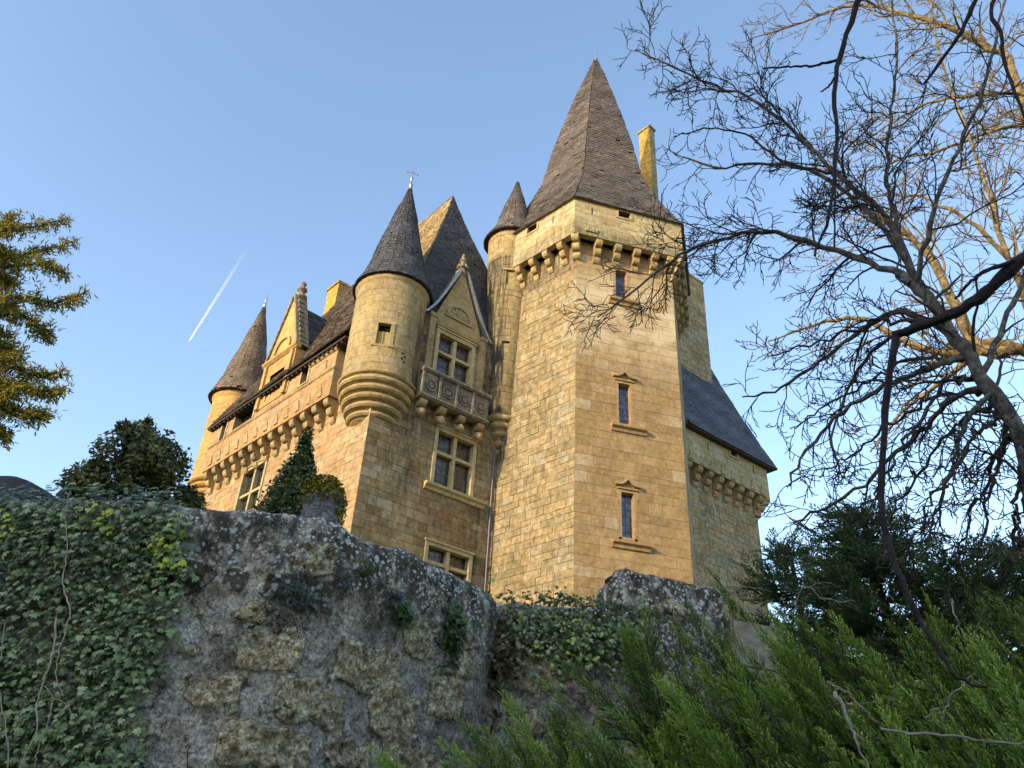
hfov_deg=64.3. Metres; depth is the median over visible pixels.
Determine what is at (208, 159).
sky
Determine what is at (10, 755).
ivy
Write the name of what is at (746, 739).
juniper
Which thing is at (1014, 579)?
pine tree
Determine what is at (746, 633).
stone block
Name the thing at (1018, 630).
juniper
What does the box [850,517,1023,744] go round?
pine tree
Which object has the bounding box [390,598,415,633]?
wall plant
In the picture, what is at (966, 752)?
juniper
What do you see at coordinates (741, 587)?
dead twig
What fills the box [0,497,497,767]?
garden wall
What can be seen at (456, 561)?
window
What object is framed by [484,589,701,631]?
wall plant
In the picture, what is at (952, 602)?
dead twig
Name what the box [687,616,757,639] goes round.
dead twig
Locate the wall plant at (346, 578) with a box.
[324,567,358,601]
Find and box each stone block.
[595,568,734,735]
[724,619,788,726]
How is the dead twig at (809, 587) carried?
on the juniper at (799, 678)
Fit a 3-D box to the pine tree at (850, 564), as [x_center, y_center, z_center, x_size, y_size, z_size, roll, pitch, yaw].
[4.250,3.019,9.510,2.879,3.809,3.028,3,-32,0]
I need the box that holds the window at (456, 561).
[423,537,474,582]
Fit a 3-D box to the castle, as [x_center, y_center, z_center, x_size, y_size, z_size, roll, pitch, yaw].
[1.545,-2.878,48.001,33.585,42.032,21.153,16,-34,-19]
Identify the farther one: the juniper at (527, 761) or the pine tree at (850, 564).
the pine tree at (850, 564)
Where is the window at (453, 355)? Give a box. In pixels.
[432,325,477,386]
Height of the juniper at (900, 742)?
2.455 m
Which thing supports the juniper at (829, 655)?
on the ground
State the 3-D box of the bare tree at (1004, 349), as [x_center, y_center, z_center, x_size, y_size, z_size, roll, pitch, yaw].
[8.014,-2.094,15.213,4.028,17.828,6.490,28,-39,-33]
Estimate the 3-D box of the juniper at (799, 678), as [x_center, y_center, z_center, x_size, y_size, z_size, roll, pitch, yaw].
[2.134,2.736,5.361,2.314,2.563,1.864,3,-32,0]
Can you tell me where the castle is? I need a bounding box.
[187,49,777,622]
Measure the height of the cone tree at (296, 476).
2.430 m
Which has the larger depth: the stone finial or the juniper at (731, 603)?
the juniper at (731, 603)
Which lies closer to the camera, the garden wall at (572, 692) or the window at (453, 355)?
the garden wall at (572, 692)
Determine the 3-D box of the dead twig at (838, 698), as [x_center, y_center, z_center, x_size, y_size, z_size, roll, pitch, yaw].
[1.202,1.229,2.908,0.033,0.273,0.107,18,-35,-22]
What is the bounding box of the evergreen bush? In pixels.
[52,414,209,508]
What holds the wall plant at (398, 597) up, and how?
attached to the garden wall at (345, 682)
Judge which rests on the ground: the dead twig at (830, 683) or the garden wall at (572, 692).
the garden wall at (572, 692)
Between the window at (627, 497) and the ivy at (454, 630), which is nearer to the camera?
the ivy at (454, 630)
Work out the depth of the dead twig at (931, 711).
3.57 m
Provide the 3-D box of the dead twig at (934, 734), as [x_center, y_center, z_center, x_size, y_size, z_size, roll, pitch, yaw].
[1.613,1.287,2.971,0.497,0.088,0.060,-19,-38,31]
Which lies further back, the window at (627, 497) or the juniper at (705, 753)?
the window at (627, 497)
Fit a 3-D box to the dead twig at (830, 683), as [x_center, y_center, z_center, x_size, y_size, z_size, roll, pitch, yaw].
[1.290,1.202,3.080,0.168,0.159,0.048,-14,-36,26]
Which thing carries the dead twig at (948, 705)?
attached to the juniper at (966, 752)
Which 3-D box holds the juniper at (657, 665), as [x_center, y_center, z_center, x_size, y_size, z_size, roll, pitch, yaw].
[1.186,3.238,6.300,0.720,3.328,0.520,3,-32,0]
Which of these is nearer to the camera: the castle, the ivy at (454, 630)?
the ivy at (454, 630)
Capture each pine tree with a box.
[726,526,877,755]
[768,485,1018,727]
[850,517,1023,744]
[963,527,1023,664]
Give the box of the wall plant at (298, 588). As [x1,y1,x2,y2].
[264,557,323,634]
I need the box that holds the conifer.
[0,208,97,453]
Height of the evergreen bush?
2.052 m
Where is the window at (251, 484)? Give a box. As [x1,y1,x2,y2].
[234,455,269,510]
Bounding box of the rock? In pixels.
[0,476,57,502]
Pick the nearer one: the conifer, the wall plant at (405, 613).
the wall plant at (405, 613)
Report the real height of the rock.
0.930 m
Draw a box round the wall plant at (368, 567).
[360,561,374,578]
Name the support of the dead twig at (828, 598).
on the juniper at (799, 678)
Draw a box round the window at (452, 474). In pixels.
[423,424,485,509]
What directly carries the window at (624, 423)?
in the castle
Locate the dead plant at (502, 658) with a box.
[486,601,528,718]
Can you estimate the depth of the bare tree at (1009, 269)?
3.66 m
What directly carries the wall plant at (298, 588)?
attached to the garden wall at (345, 682)
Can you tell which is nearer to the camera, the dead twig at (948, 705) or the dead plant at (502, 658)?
the dead twig at (948, 705)
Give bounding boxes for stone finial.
[297,473,347,525]
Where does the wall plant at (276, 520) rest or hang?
attached to the garden wall at (345, 682)
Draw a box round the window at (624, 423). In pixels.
[611,370,647,436]
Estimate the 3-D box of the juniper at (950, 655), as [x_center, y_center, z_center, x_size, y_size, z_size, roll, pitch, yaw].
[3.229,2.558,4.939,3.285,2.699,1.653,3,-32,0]
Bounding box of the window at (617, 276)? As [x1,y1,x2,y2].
[609,267,638,308]
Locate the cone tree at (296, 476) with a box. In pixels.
[251,425,320,515]
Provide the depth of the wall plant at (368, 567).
6.03 m
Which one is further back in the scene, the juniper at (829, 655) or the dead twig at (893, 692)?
the juniper at (829, 655)
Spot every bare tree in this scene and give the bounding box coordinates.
[556,0,1023,610]
[726,0,1023,456]
[762,0,1023,688]
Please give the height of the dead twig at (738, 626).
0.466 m
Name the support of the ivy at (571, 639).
attached to the garden wall at (572, 692)
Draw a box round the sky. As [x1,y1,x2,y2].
[0,0,1023,656]
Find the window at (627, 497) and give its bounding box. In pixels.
[611,477,651,553]
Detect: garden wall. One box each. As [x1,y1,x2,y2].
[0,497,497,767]
[489,602,760,767]
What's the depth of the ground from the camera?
15.93 m
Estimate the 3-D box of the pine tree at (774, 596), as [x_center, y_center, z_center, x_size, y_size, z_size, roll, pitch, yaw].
[3.816,3.616,10.631,2.242,3.680,2.396,3,-32,0]
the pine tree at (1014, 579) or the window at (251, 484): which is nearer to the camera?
the pine tree at (1014, 579)
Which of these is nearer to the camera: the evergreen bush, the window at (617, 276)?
the evergreen bush
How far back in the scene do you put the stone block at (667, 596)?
8.05 m
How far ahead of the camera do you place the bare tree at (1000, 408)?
7.58 m
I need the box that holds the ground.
[768,658,1013,767]
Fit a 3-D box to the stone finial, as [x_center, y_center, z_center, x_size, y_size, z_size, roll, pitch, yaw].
[-1.493,1.025,6.363,0.399,0.678,0.405,3,-32,0]
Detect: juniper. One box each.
[368,690,602,767]
[439,619,750,767]
[606,648,1015,767]
[618,598,703,767]
[646,616,795,767]
[650,603,944,767]
[706,567,777,735]
[735,587,981,761]
[794,583,1023,767]
[815,624,1023,767]
[959,576,1023,763]
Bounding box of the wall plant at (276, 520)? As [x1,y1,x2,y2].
[258,513,287,528]
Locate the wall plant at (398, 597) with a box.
[387,587,406,609]
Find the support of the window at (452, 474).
in the castle
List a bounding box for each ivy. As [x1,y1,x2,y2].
[0,483,199,767]
[437,577,467,679]
[487,577,696,709]
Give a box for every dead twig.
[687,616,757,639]
[717,587,771,591]
[734,597,739,663]
[794,578,839,610]
[810,586,853,605]
[826,681,879,722]
[833,691,868,767]
[880,727,1023,745]
[885,677,895,710]
[924,673,985,717]
[938,692,952,733]
[951,599,968,641]

